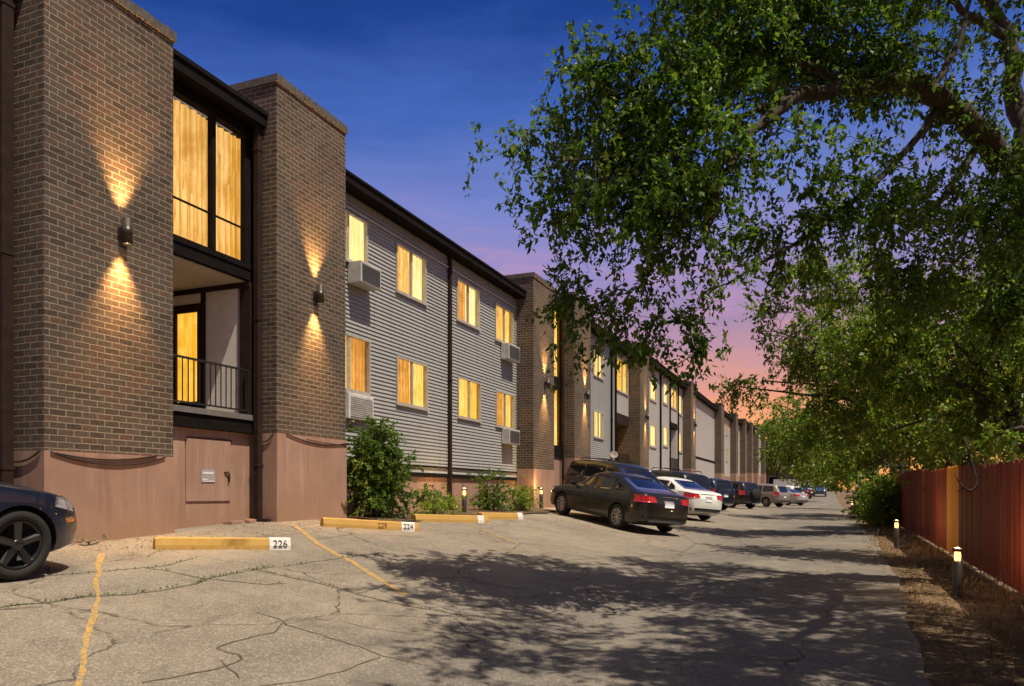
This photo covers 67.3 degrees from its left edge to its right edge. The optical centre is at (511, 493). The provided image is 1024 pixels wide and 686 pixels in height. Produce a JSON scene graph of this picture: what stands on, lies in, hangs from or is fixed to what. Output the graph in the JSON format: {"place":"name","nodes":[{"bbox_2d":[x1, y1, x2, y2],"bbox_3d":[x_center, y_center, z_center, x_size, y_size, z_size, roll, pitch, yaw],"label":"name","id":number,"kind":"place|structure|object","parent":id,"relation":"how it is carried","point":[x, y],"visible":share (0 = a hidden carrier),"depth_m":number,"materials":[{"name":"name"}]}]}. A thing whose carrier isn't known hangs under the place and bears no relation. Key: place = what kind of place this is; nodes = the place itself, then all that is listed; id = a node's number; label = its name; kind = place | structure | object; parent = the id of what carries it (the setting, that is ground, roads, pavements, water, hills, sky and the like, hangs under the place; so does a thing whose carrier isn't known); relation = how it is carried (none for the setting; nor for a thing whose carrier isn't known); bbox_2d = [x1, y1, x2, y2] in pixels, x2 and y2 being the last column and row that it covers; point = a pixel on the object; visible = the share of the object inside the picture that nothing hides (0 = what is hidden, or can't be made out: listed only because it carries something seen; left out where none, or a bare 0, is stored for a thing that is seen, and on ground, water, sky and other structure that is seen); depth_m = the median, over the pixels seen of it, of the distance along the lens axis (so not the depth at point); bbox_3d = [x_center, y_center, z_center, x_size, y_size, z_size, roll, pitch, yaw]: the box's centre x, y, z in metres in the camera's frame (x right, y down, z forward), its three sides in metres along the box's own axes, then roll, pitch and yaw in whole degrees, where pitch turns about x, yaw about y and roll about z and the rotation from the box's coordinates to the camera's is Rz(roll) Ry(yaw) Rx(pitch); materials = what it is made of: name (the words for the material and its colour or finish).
{"place":"outdoors","nodes":[
{"label":"outdoors","id":0,"kind":"place"},
{"bbox_2d":[0,503,785,685],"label":"parking lot","id":1,"kind":"structure","parent":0,"point":[138,639],"depth_m":7.88,"materials":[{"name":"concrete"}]},
{"bbox_2d":[0,482,76,579],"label":"parked coupe","id":2,"kind":"object","parent":1,"relation":"on","point":[37,526],"visible":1,"depth_m":7.32,"materials":[{"name":"blue paint"}]},
{"bbox_2d":[71,534,106,545],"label":"weed","id":3,"kind":"object","parent":1,"relation":"on","point":[86,543],"visible":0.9,"depth_m":9.45,"materials":[{"name":"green plant"}]},
{"bbox_2d":[74,553,104,685],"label":"stall line","id":4,"kind":"object","parent":1,"relation":"on","point":[90,623],"visible":1,"depth_m":6.23,"materials":[{"name":"yellow paint"}]},
{"bbox_2d":[70,517,348,556],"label":"leaf litter","id":5,"kind":"object","parent":1,"relation":"on","point":[190,536],"visible":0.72,"depth_m":10.29,"materials":[{"name":"brown plant"}]},
{"bbox_2d":[153,537,290,549],"bbox_3d":[-3.749,0.661,10.060,1.710,0.184,0.189,3,-2,-35],"label":"wheel stop","id":6,"kind":"object","parent":1,"relation":"on","point":[213,543],"visible":0.98,"depth_m":9.96,"materials":[{"name":"yellow paint"}]},
{"bbox_2d":[223,519,256,524],"bbox_3d":[-4.439,0.471,12.746,0.359,0.091,0.740,0,0,22],"label":"rubble","id":7,"kind":"object","parent":1,"relation":"on","point":[241,521],"visible":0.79,"depth_m":12.63,"materials":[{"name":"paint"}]},
{"bbox_2d":[320,517,418,531],"bbox_3d":[-2.466,0.552,13.471,1.779,0.183,0.188,5,-3,-34],"label":"wheel stop","id":8,"kind":"object","parent":1,"relation":"on","point":[366,524],"visible":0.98,"depth_m":13.37,"materials":[{"name":"yellow paint"}]},
{"bbox_2d":[294,522,518,594],"bbox_3d":[-1.836,0.835,12.947,3.252,0.619,8.019,0,0,13],"label":"stall line","id":9,"kind":"object","parent":1,"relation":"on","point":[368,572],"visible":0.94,"depth_m":10.25,"materials":[{"name":"yellow paint"}]},
{"bbox_2d":[411,514,488,522],"bbox_3d":[-1.287,0.539,16.365,0.178,0.184,2.149,0,-2,41],"label":"wheel stop","id":10,"kind":"object","parent":1,"relation":"on","point":[449,518],"visible":0.84,"depth_m":16.22,"materials":[{"name":"yellow paint"}]},
{"bbox_2d":[347,507,555,521],"bbox_3d":[-1.177,0.492,19.459,2.106,0.142,9.900,0,0,22],"label":"planting bed","id":11,"kind":"object","parent":1,"relation":"on","point":[476,512],"visible":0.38,"depth_m":18.80,"materials":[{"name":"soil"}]},
{"bbox_2d":[345,415,423,519],"bbox_3d":[-2.717,-0.501,15.509,1.617,2.140,1.910,0,0,44],"label":"tall bush","id":12,"kind":"object","parent":11,"relation":"on","point":[373,462],"visible":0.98,"depth_m":15.22,"materials":[{"name":"green plant"}]},
{"bbox_2d":[408,482,453,511],"bbox_3d":[-1.949,0.135,17.548,1.239,0.794,0.841,0,0,-36],"label":"spiky shrub","id":13,"kind":"object","parent":11,"relation":"on","point":[422,496],"visible":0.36,"depth_m":17.39,"materials":[{"name":"green plant"}]},
{"bbox_2d":[398,483,477,514],"bbox_3d":[-1.637,0.190,16.848,1.252,0.865,1.870,0,0,22],"label":"shrub","id":14,"kind":"object","parent":11,"relation":"on","point":[438,505],"visible":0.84,"depth_m":16.80,"materials":[{"name":"green plant"}]},
{"bbox_2d":[462,488,466,511],"bbox_3d":[-1.181,0.222,19.061,0.128,0.728,0.128,0,0,22],"label":"bollard light","id":15,"kind":"object","parent":11,"relation":"on","point":[464,504],"visible":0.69,"depth_m":19.01,"materials":[{"name":"metal"}]},
{"bbox_2d":[465,468,523,511],"bbox_3d":[-0.406,-0.076,20.888,1.647,1.276,1.332,0,0,-16],"label":"shrub","id":16,"kind":"object","parent":11,"relation":"on","point":[486,501],"visible":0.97,"depth_m":20.65,"materials":[{"name":"green plant"}]},
{"bbox_2d":[499,498,521,510],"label":"shrub","id":17,"kind":"object","parent":11,"relation":"on","point":[509,509],"visible":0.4,"depth_m":21.11,"materials":[{"name":"green plant"}]},
{"bbox_2d":[502,474,542,510],"bbox_3d":[0.149,-0.013,21.924,1.430,1.152,1.321,0,0,8],"label":"round bush","id":18,"kind":"object","parent":11,"relation":"on","point":[522,492],"visible":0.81,"depth_m":21.74,"materials":[{"name":"green plant"}]},
{"bbox_2d":[477,512,522,518],"bbox_3d":[-0.273,0.545,18.538,0.178,0.184,1.641,0,-2,36],"label":"wheel stop","id":19,"kind":"object","parent":1,"relation":"on","point":[504,515],"visible":0.86,"depth_m":18.46,"materials":[{"name":"yellow paint"}]},
{"bbox_2d":[550,472,688,531],"bbox_3d":[2.887,0.106,21.455,2.050,1.446,4.622,5,4,-29],"label":"parked sedan","id":20,"kind":"object","parent":1,"relation":"on","point":[620,500],"visible":1,"depth_m":20.06,"materials":[{"name":"grey paint"}]},
{"bbox_2d":[563,457,680,494],"bbox_3d":[3.654,-0.221,26.151,2.170,1.808,4.922,5,3,-29],"label":"parked minivan","id":21,"kind":"object","parent":1,"relation":"on","point":[579,470],"visible":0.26,"depth_m":26.13,"materials":[{"name":"grey paint"}]},
{"bbox_2d":[651,467,712,490],"bbox_3d":[6.472,-0.190,33.022,2.110,1.808,4.722,5,2,-29],"label":"parked suv","id":22,"kind":"object","parent":1,"relation":"on","point":[702,480],"visible":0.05,"depth_m":31.33,"materials":[{"name":"black paint"}]},
{"bbox_2d":[657,477,722,519],"bbox_3d":[5.859,0.074,29.159,2.050,1.446,4.622,5,3,-29],"label":"parked sedan","id":23,"kind":"object","parent":1,"relation":"on","point":[705,503],"visible":0.44,"depth_m":27.33,"materials":[{"name":"white paint"}]},
{"bbox_2d":[709,478,734,509],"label":"parked suv","id":24,"kind":"object","parent":1,"relation":"on","point":[724,488],"visible":0.19,"depth_m":40.87,"materials":[{"name":"blue paint"}]},
{"bbox_2d":[729,481,760,508],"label":"parked suv","id":25,"kind":"object","parent":1,"relation":"on","point":[748,494],"visible":0.39,"depth_m":48.36,"materials":[{"name":"black paint"}]},
{"bbox_2d":[737,484,789,506],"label":"parked suv","id":26,"kind":"object","parent":1,"relation":"on","point":[777,495],"visible":0.58,"depth_m":57.47,"materials":[{"name":"beige paint"}]},
{"bbox_2d":[130,0,1023,488],"label":"sky","id":27,"kind":"structure","parent":0,"point":[407,80],"materials":[{"name":"blue"}]},
{"bbox_2d":[354,491,932,685],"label":"road","id":28,"kind":"structure","parent":0,"point":[796,594],"depth_m":8.13,"materials":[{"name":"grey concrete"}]},
{"bbox_2d":[0,552,565,640],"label":"crack weeds","id":29,"kind":"object","parent":28,"relation":"on","point":[66,598],"visible":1,"depth_m":8.15,"materials":[{"name":"green plant"}]},
{"bbox_2d":[1,518,728,685],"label":"pavement crack","id":30,"kind":"object","parent":28,"relation":"on","point":[241,657],"visible":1,"depth_m":7.59,"materials":[{"name":"grey asphalt"}]},
{"bbox_2d":[784,485,803,492],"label":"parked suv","id":31,"kind":"object","parent":28,"relation":"on","point":[799,489],"visible":0.03,"depth_m":73.74,"materials":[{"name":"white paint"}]},
{"bbox_2d":[786,488,808,504],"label":"parked hatchback","id":32,"kind":"object","parent":28,"relation":"on","point":[798,497],"visible":0.3,"depth_m":65.58,"materials":[{"name":"silver metal"}]},
{"bbox_2d":[803,487,814,498],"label":"parked car","id":33,"kind":"object","parent":28,"relation":"on","point":[809,492],"visible":0.23,"depth_m":91.81,"materials":[{"name":"red paint"}]},
{"bbox_2d":[812,483,826,496],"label":"pickup truck","id":34,"kind":"object","parent":28,"relation":"on","point":[819,491],"visible":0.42,"depth_m":101.67,"materials":[{"name":"blue paint"}]},
{"bbox_2d":[834,489,1023,685],"bbox_3d":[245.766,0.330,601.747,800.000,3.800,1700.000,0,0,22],"label":"ground","id":35,"kind":"structure","parent":0,"point":[934,674],"depth_m":8.45,"materials":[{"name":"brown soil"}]},
{"bbox_2d":[0,0,554,544],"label":"apartment building","id":36,"kind":"structure","parent":35,"relation":"on","point":[196,354],"depth_m":12.57,"materials":[{"name":"brown brick"}]},
{"bbox_2d":[118,217,132,245],"bbox_3d":[-5.064,-3.430,10.083,0.199,0.336,0.134,0,0,22],"label":"wall lamp","id":37,"kind":"object","parent":36,"relation":"attached to","point":[125,232],"visible":1,"depth_m":10.02,"materials":[{"name":"metal"}]},
{"bbox_2d":[173,303,200,407],"bbox_3d":[-5.918,-2.335,13.717,1.070,2.010,0.102,0,0,22],"label":"balcony door","id":38,"kind":"structure","parent":36,"relation":"in","point":[186,318],"depth_m":13.69,"materials":[{"name":"yellow glass"}]},
{"bbox_2d":[173,79,252,281],"bbox_3d":[-4.965,-4.920,12.209,0.346,2.600,2.224,0,0,22],"label":"window","id":39,"kind":"structure","parent":36,"relation":"in","point":[213,168],"depth_m":12.39,"materials":[{"name":"yellow glass"}]},
{"bbox_2d":[313,284,323,304],"bbox_3d":[-3.495,-3.600,13.925,0.199,0.336,0.134,0,0,22],"label":"wall lamp","id":40,"kind":"object","parent":36,"relation":"attached to","point":[318,294],"visible":1,"depth_m":13.86,"materials":[{"name":"metal"}]},
{"bbox_2d":[346,209,367,262],"bbox_3d":[-3.466,-5.322,15.971,0.245,1.075,1.490,0,0,22],"label":"window","id":41,"kind":"structure","parent":36,"relation":"in","point":[356,227],"depth_m":16.36,"materials":[{"name":"glass"}]},
{"bbox_2d":[346,333,371,396],"bbox_3d":[-3.447,-2.708,16.017,0.245,1.225,1.590,0,0,22],"label":"window","id":42,"kind":"structure","parent":36,"relation":"in","point":[358,349],"depth_m":16.48,"materials":[{"name":"glass"}]},
{"bbox_2d":[346,392,373,421],"bbox_3d":[-3.208,-1.815,16.233,0.125,0.530,0.930,0,0,22],"label":"air conditioner","id":43,"kind":"object","parent":36,"relation":"attached to","point":[358,407],"visible":0.84,"depth_m":16.10,"materials":[{"name":"white metal"}]},
{"bbox_2d":[348,260,380,291],"bbox_3d":[-3.099,-4.580,16.210,0.345,0.440,0.770,0,0,22],"label":"air conditioner","id":44,"kind":"object","parent":36,"relation":"attached to","point":[363,275],"visible":1,"depth_m":15.96,"materials":[{"name":"white metal"}]},
{"bbox_2d":[395,242,427,306],"bbox_3d":[-2.470,-5.217,18.411,0.245,1.165,1.480,0,0,22],"label":"window","id":45,"kind":"structure","parent":36,"relation":"in","point":[411,268],"depth_m":18.40,"materials":[{"name":"glass"}]},
{"bbox_2d":[395,355,428,410],"bbox_3d":[-2.453,-2.618,18.452,0.245,1.145,1.530,0,0,22],"label":"window","id":46,"kind":"structure","parent":36,"relation":"in","point":[411,384],"depth_m":18.41,"materials":[{"name":"glass"}]},
{"bbox_2d":[456,277,480,330],"bbox_3d":[-1.279,-5.217,21.327,0.245,1.165,1.500,0,0,22],"label":"window","id":47,"kind":"structure","parent":36,"relation":"in","point":[467,296],"depth_m":21.29,"materials":[{"name":"glass"}]},
{"bbox_2d":[457,376,481,422],"bbox_3d":[-1.250,-2.598,21.396,0.245,1.145,1.510,0,0,22],"label":"window","id":48,"kind":"structure","parent":36,"relation":"in","point":[469,391],"depth_m":21.39,"materials":[{"name":"glass"}]},
{"bbox_2d":[494,302,513,344],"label":"window","id":49,"kind":"structure","parent":36,"relation":"in","point":[504,318],"depth_m":23.83,"materials":[{"name":"glass"}]},
{"bbox_2d":[495,390,514,429],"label":"window","id":50,"kind":"structure","parent":36,"relation":"in","point":[505,402],"depth_m":23.74,"materials":[{"name":"glass"}]},
{"bbox_2d":[501,343,519,362],"bbox_3d":[-0.039,-4.340,23.780,0.285,0.480,0.900,0,0,22],"label":"air conditioner","id":51,"kind":"object","parent":36,"relation":"attached to","point":[510,352],"visible":1,"depth_m":23.48,"materials":[{"name":"white metal"}]},
{"bbox_2d":[502,429,519,444],"bbox_3d":[-0.030,-1.750,23.803,0.285,0.460,0.850,0,0,22],"label":"air conditioner","id":52,"kind":"object","parent":36,"relation":"attached to","point":[510,436],"visible":1,"depth_m":23.46,"materials":[{"name":"white metal"}]},
{"bbox_2d":[544,378,549,388],"bbox_3d":[1.160,-3.630,25.321,0.199,0.336,0.134,0,0,22],"label":"wall lamp","id":53,"kind":"object","parent":36,"relation":"attached to","point":[547,382],"visible":0.88,"depth_m":25.26,"materials":[{"name":"metal"}]},
{"bbox_2d":[539,488,542,507],"bbox_3d":[0.918,0.201,24.199,0.128,0.748,0.128,0,0,22],"label":"bollard light","id":54,"kind":"object","parent":35,"relation":"on","point":[540,497],"visible":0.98,"depth_m":24.15,"materials":[{"name":"metal"}]},
{"bbox_2d":[554,291,648,485],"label":"apartment building","id":55,"kind":"structure","parent":35,"relation":"on","point":[606,419],"depth_m":33.19,"materials":[{"name":"brown brick"}]},
{"bbox_2d":[554,311,561,445],"bbox_3d":[1.318,-4.250,27.547,0.270,5.000,2.260,0,0,22],"label":"window","id":56,"kind":"structure","parent":55,"relation":"in","point":[558,380],"depth_m":28.46,"materials":[{"name":"yellow glass"}]},
{"bbox_2d":[584,390,589,398],"bbox_3d":[2.888,-3.800,29.552,0.199,0.336,0.134,0,0,22],"label":"wall lamp","id":57,"kind":"object","parent":55,"relation":"attached to","point":[587,394],"visible":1,"depth_m":29.50,"materials":[{"name":"metal"}]},
{"bbox_2d":[593,349,603,380],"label":"window","id":58,"kind":"structure","parent":55,"relation":"in","point":[599,361],"depth_m":33.63,"materials":[{"name":"glass"}]},
{"bbox_2d":[593,410,603,439],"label":"window","id":59,"kind":"structure","parent":55,"relation":"in","point":[598,417],"depth_m":33.59,"materials":[{"name":"glass"}]},
{"bbox_2d":[610,451,617,458],"bbox_3d":[4.463,-1.700,34.236,0.482,0.376,0.281,0,0,48],"label":"satellite dish","id":60,"kind":"object","parent":55,"relation":"attached to","point":[613,454],"visible":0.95,"depth_m":34.21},
{"bbox_2d":[617,427,617,460],"bbox_3d":[4.864,-2.225,37.603,0.070,2.250,2.320,0,0,22],"label":"balcony door","id":61,"kind":"structure","parent":55,"relation":"in","point":[617,427],"depth_m":38.55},
{"bbox_2d":[617,356,628,395],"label":"window","id":62,"kind":"structure","parent":55,"relation":"in","point":[623,381],"depth_m":37.97,"materials":[{"name":"glass"}]},
{"bbox_2d":[649,357,695,472],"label":"apartment building","id":63,"kind":"structure","parent":35,"relation":"on","point":[672,433],"depth_m":49.61,"materials":[{"name":"grey"}]},
{"bbox_2d":[649,378,656,402],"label":"window","id":64,"kind":"structure","parent":63,"relation":"in","point":[653,394],"depth_m":44.29,"materials":[{"name":"glass"}]},
{"bbox_2d":[649,423,656,448],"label":"window","id":65,"kind":"structure","parent":63,"relation":"in","point":[653,428],"depth_m":44.31,"materials":[{"name":"glass"}]},
{"bbox_2d":[663,382,667,405],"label":"window","id":66,"kind":"structure","parent":63,"relation":"in","point":[665,386],"depth_m":47.66,"materials":[{"name":"glass"}]},
{"bbox_2d":[663,425,668,447],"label":"window","id":67,"kind":"structure","parent":63,"relation":"in","point":[665,429],"depth_m":47.86,"materials":[{"name":"glass"}]},
{"bbox_2d":[669,387,676,410],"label":"window","id":68,"kind":"structure","parent":63,"relation":"in","point":[674,397],"depth_m":50.01,"materials":[{"name":"glass"}]},
{"bbox_2d":[677,394,681,415],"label":"window","id":69,"kind":"structure","parent":63,"relation":"in","point":[680,397],"depth_m":52.50,"materials":[{"name":"glass"}]},
{"bbox_2d":[677,432,681,452],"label":"window","id":70,"kind":"structure","parent":63,"relation":"in","point":[680,434],"depth_m":52.43,"materials":[{"name":"glass"}]},
{"bbox_2d":[696,391,724,478],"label":"apartment building","id":71,"kind":"structure","parent":35,"relation":"on","point":[710,441],"depth_m":65.30,"materials":[{"name":"grey paint"}]},
{"bbox_2d":[724,410,737,480],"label":"apartment building","id":72,"kind":"structure","parent":35,"relation":"on","point":[730,449],"depth_m":79.18,"materials":[{"name":"grey"}]},
{"bbox_2d":[738,418,746,481],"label":"apartment building","id":73,"kind":"structure","parent":35,"relation":"on","point":[742,450],"depth_m":88.06,"materials":[{"name":"grey"}]},
{"bbox_2d":[463,0,1023,396],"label":"elm tree","id":74,"kind":"object","parent":35,"relation":"on","point":[732,58],"visible":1,"depth_m":8.66,"materials":[{"name":"green plant"}]},
{"bbox_2d":[747,422,752,482],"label":"apartment building","id":75,"kind":"structure","parent":35,"relation":"on","point":[749,453],"depth_m":95.93,"materials":[{"name":"brown brick"}]},
{"bbox_2d":[753,425,758,483],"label":"apartment building","id":76,"kind":"structure","parent":35,"relation":"on","point":[755,459],"depth_m":104.29,"materials":[{"name":"grey"}]},
{"bbox_2d":[759,430,765,483],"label":"apartment building","id":77,"kind":"structure","parent":35,"relation":"on","point":[762,473],"depth_m":116.27,"materials":[{"name":"grey"}]},
{"bbox_2d":[754,418,809,483],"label":"shade tree","id":78,"kind":"object","parent":35,"relation":"on","point":[771,472],"visible":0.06,"depth_m":128.80,"materials":[{"name":"green plant"}]},
{"bbox_2d":[773,479,807,485],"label":"picket fence","id":79,"kind":"object","parent":35,"relation":"on","point":[784,482],"visible":0.13,"depth_m":120.66,"materials":[{"name":"white wood"}]},
{"bbox_2d":[766,461,837,490],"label":"house","id":80,"kind":"structure","parent":35,"relation":"on","point":[770,479],"depth_m":141.82,"materials":[{"name":"brown brick"}]},
{"bbox_2d":[768,476,776,483],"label":"window","id":81,"kind":"structure","parent":80,"relation":"in","point":[770,479],"depth_m":142.34,"materials":[{"name":"glass"}]},
{"bbox_2d":[772,441,857,500],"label":"elm tree","id":82,"kind":"object","parent":35,"relation":"on","point":[791,471],"visible":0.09,"depth_m":79.74,"materials":[{"name":"green plant"}]},
{"bbox_2d":[754,417,878,494],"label":"elm tree","id":83,"kind":"object","parent":35,"relation":"on","point":[800,480],"visible":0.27,"depth_m":53.88,"materials":[{"name":"green plant"}]},
{"bbox_2d":[753,385,905,507],"bbox_3d":[14.187,-2.013,34.445,6.575,6.470,5.972,0,0,22],"label":"elm tree","id":84,"kind":"object","parent":35,"relation":"on","point":[784,418],"visible":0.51,"depth_m":34.07,"materials":[{"name":"green plant"}]},
{"bbox_2d":[707,240,965,482],"bbox_3d":[9.951,-2.663,21.971,7.558,7.841,5.134,0,0,-30],"label":"elm tree","id":85,"kind":"object","parent":35,"relation":"on","point":[800,358],"visible":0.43,"depth_m":21.38,"materials":[{"name":"green plant"}]},
{"bbox_2d":[840,483,874,519],"bbox_3d":[16.134,0.274,35.029,2.265,1.935,3.797,0,0,22],"label":"bush","id":86,"kind":"object","parent":35,"relation":"on","point":[854,508],"visible":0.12,"depth_m":34.89,"materials":[{"name":"green plant"}]},
{"bbox_2d":[855,472,900,527],"bbox_3d":[13.514,0.213,28.055,1.938,2.057,4.560,0,0,22],"label":"bush","id":87,"kind":"object","parent":35,"relation":"on","point":[883,502],"visible":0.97,"depth_m":26.91,"materials":[{"name":"green plant"}]},
{"bbox_2d":[802,314,969,493],"bbox_3d":[18.848,-3.640,35.465,6.238,9.658,14.198,0,0,-30],"label":"elm tree","id":88,"kind":"object","parent":35,"relation":"on","point":[916,467],"visible":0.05,"depth_m":38.82,"materials":[{"name":"green plant"}]},
{"bbox_2d":[893,520,899,548],"bbox_3d":[8.875,0.972,17.763,0.128,0.728,0.128,0,0,22],"label":"bollard light","id":89,"kind":"object","parent":35,"relation":"on","point":[896,536],"visible":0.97,"depth_m":17.72,"materials":[{"name":"metal"}]},
{"bbox_2d":[793,266,1023,476],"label":"elm tree","id":90,"kind":"object","parent":35,"relation":"on","point":[985,401],"visible":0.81,"depth_m":14.45,"materials":[{"name":"green plant"}]},
{"bbox_2d":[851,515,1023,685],"bbox_3d":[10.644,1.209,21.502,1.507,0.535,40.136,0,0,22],"label":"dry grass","id":91,"kind":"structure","parent":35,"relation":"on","point":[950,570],"depth_m":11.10,"materials":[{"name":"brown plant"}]},
{"bbox_2d":[856,221,1023,486],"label":"elm tree","id":92,"kind":"object","parent":35,"relation":"on","point":[967,458],"visible":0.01,"depth_m":23.20,"materials":[{"name":"green plant"}]},
{"bbox_2d":[859,457,1023,594],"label":"wooden fence","id":93,"kind":"object","parent":35,"relation":"on","point":[982,525],"visible":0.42,"depth_m":13.27,"materials":[{"name":"red wood"}]},
{"bbox_2d":[954,437,985,492],"bbox_3d":[7.356,-0.476,12.408,0.549,0.919,0.322,0,0,-38],"label":"fallen branch","id":94,"kind":"object","parent":93,"relation":"attached to","point":[973,469],"visible":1,"depth_m":12.39,"materials":[{"name":"brown wood"}]},
{"bbox_2d":[952,547,962,596],"bbox_3d":[5.942,1.079,10.265,0.128,0.728,0.128,0,0,22],"label":"bollard light","id":95,"kind":"object","parent":35,"relation":"on","point":[957,576],"visible":0.94,"depth_m":10.22,"materials":[{"name":"metal"}]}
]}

